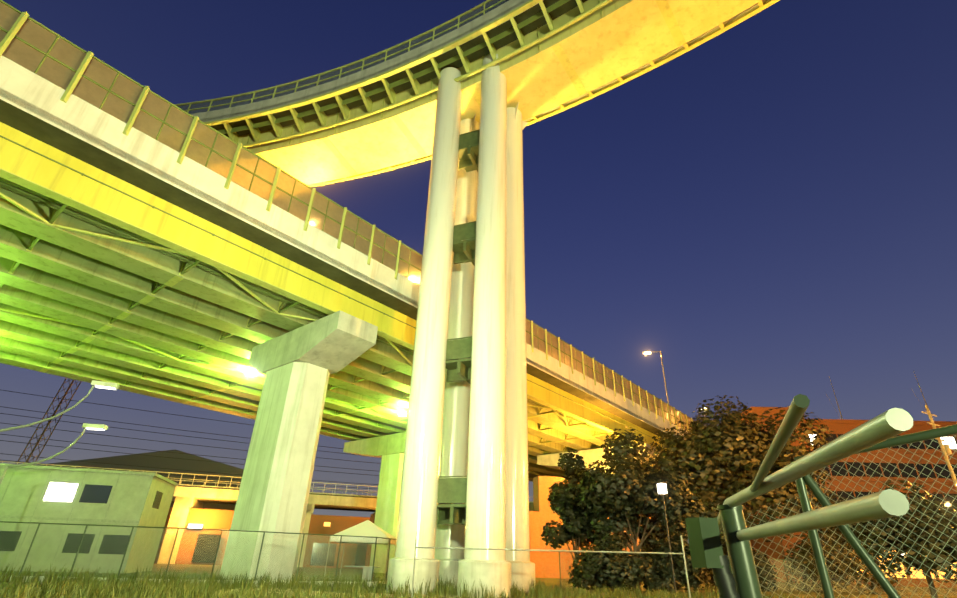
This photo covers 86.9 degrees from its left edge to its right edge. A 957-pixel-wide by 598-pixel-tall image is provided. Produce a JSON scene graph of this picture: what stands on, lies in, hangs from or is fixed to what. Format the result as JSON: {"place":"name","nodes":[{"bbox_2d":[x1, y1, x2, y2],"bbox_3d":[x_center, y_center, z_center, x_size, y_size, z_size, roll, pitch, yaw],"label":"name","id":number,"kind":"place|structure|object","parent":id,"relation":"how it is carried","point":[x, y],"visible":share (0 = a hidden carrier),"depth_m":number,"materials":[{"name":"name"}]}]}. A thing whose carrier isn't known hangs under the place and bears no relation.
{"place":"outdoors","nodes":[
{"label":"outdoors","id":0,"kind":"place"},
{"bbox_2d":[212,588,460,597],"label":"dirt path","id":1,"kind":"structure","parent":0,"point":[376,595],"depth_m":18.03,"materials":[{"name":"brown soil"}]},
{"bbox_2d":[0,564,956,597],"bbox_3d":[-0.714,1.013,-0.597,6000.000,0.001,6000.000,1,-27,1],"label":"ground","id":2,"kind":"structure","parent":0,"point":[548,582],"depth_m":33.78,"materials":[{"name":"green plant"}]},
{"bbox_2d":[0,463,177,572],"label":"prefab office","id":3,"kind":"structure","parent":2,"relation":"on","point":[45,494],"depth_m":29.50,"materials":[{"name":"white metal"}]},
{"bbox_2d":[220,311,377,580],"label":"viaduct pier","id":4,"kind":"structure","parent":2,"relation":"on","point":[297,367],"depth_m":25.55,"materials":[{"name":"white concrete"}]},
{"bbox_2d":[0,0,706,516],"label":"viaduct","id":5,"kind":"object","parent":4,"relation":"on","point":[152,244],"visible":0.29,"depth_m":25.14,"materials":[{"name":"metal"}]},
{"bbox_2d":[246,370,405,414],"bbox_3d":[-11.139,7.398,39.158,0.598,0.310,13.931,-23,-36,38],"label":"light","id":6,"kind":"object","parent":5,"relation":"attached to","point":[252,373],"visible":0.96,"depth_m":34.91,"materials":[{"name":"white"}]},
{"bbox_2d":[0,378,718,568],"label":"background buildings","id":7,"kind":"structure","parent":2,"relation":"on","point":[206,492],"depth_m":59.86,"materials":[{"name":"concrete"}]},
{"bbox_2d":[324,520,395,580],"bbox_3d":[-6.031,13.309,26.689,3.050,3.000,3.050,1,-27,1],"label":"tent","id":8,"kind":"object","parent":2,"relation":"on","point":[367,528],"visible":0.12,"depth_m":26.00,"materials":[{"name":"white fabric"}]},
{"bbox_2d":[343,432,405,572],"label":"viaduct pier","id":9,"kind":"structure","parent":2,"relation":"on","point":[388,450],"depth_m":48.74,"materials":[{"name":"white concrete"}]},
{"bbox_2d":[0,562,863,597],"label":"grass tufts","id":10,"kind":"object","parent":2,"relation":"on","point":[93,587],"visible":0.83,"depth_m":17.96,"materials":[{"name":"green plant"}]},
{"bbox_2d":[386,54,535,597],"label":"ramp pier","id":11,"kind":"structure","parent":2,"relation":"on","point":[465,482],"depth_m":24.09,"materials":[{"name":"white concrete"}]},
{"bbox_2d":[174,0,779,186],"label":"ramp","id":12,"kind":"structure","parent":11,"relation":"on","point":[373,114],"depth_m":33.17,"materials":[{"name":"concrete"}]},
{"bbox_2d":[0,521,956,595],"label":"site fence","id":13,"kind":"object","parent":2,"relation":"on","point":[174,544],"visible":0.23,"depth_m":21.05,"materials":[{"name":"grey metal"}]},
{"bbox_2d":[0,351,956,592],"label":"street lamps","id":14,"kind":"object","parent":2,"relation":"on","point":[662,488],"visible":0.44,"depth_m":25.27,"materials":[{"name":"grey metal"}]},
{"bbox_2d":[540,449,610,582],"bbox_3d":[5.872,13.238,31.022,3.912,7.792,3.498,13,-30,-21],"label":"slim tree","id":15,"kind":"object","parent":2,"relation":"on","point":[572,527],"visible":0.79,"depth_m":30.23,"materials":[{"name":"green plant"}]},
{"bbox_2d":[537,443,655,473],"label":"viaduct pier","id":16,"kind":"structure","parent":2,"relation":"on","point":[590,456],"depth_m":54.79,"materials":[{"name":"yellow concrete"}]},
{"bbox_2d":[567,527,652,590],"bbox_3d":[6.849,14.110,27.208,4.224,3.342,4.127,1,-27,1],"label":"bush","id":17,"kind":"object","parent":2,"relation":"on","point":[613,570],"visible":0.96,"depth_m":26.11,"materials":[{"name":"green plant"}]},
{"bbox_2d":[558,426,707,590],"bbox_3d":[8.957,11.964,29.481,7.097,8.801,6.958,11,-29,-17],"label":"tree","id":18,"kind":"object","parent":2,"relation":"on","point":[624,495],"visible":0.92,"depth_m":28.55,"materials":[{"name":"green plant"}]},
{"bbox_2d":[639,536,706,592],"bbox_3d":[10.313,14.588,27.350,3.881,3.186,3.984,1,-27,1],"label":"bush","id":19,"kind":"object","parent":2,"relation":"on","point":[662,574],"visible":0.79,"depth_m":26.39,"materials":[{"name":"green plant"}]},
{"bbox_2d":[640,525,712,585],"bbox_3d":[12.344,16.265,32.154,4.540,3.860,5.013,24,-35,-36],"label":"bush","id":20,"kind":"object","parent":2,"relation":"on","point":[709,572],"visible":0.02,"depth_m":31.44,"materials":[{"name":"green plant"}]},
{"bbox_2d":[411,394,956,597],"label":"fence","id":21,"kind":"object","parent":2,"relation":"on","point":[736,575],"visible":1,"depth_m":2.19,"materials":[{"name":"green metal"}]},
{"bbox_2d":[700,499,724,544],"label":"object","id":22,"kind":"structure","parent":2,"relation":"on","point":[721,530],"depth_m":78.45,"materials":[{"name":"green plant"}]},
{"bbox_2d":[703,533,777,591],"bbox_3d":[16.561,17.414,33.412,5.509,4.016,5.610,-11,-30,23],"label":"bush","id":23,"kind":"object","parent":2,"relation":"on","point":[762,564],"visible":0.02,"depth_m":31.34,"materials":[{"name":"green plant"}]},
{"bbox_2d":[648,395,833,546],"bbox_3d":[20.047,14.426,38.997,12.981,13.789,13.286,1,-27,1],"label":"tree","id":24,"kind":"object","parent":2,"relation":"on","point":[722,461],"visible":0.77,"depth_m":36.38,"materials":[{"name":"green plant"}]},
{"bbox_2d":[529,371,956,587],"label":"brick office","id":25,"kind":"structure","parent":2,"relation":"on","point":[545,562],"depth_m":58.81,"materials":[{"name":"orange brick"}]},
{"bbox_2d":[782,529,897,593],"bbox_3d":[23.299,17.585,33.400,6.516,4.497,5.083,1,-27,1],"label":"bush","id":26,"kind":"object","parent":2,"relation":"on","point":[830,557],"depth_m":32.48,"materials":[{"name":"green plant"}]},
{"bbox_2d":[796,490,887,588],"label":"bush","id":27,"kind":"object","parent":2,"relation":"on","point":[837,531],"depth_m":41.31,"materials":[{"name":"green plant"}]},
{"bbox_2d":[837,475,956,597],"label":"bush","id":28,"kind":"object","parent":2,"relation":"on","point":[920,540],"depth_m":16.33,"materials":[{"name":"green plant"}]},
{"bbox_2d":[0,0,956,542],"label":"sky","id":29,"kind":"structure","parent":0,"point":[768,209],"materials":[{"name":"blue"}]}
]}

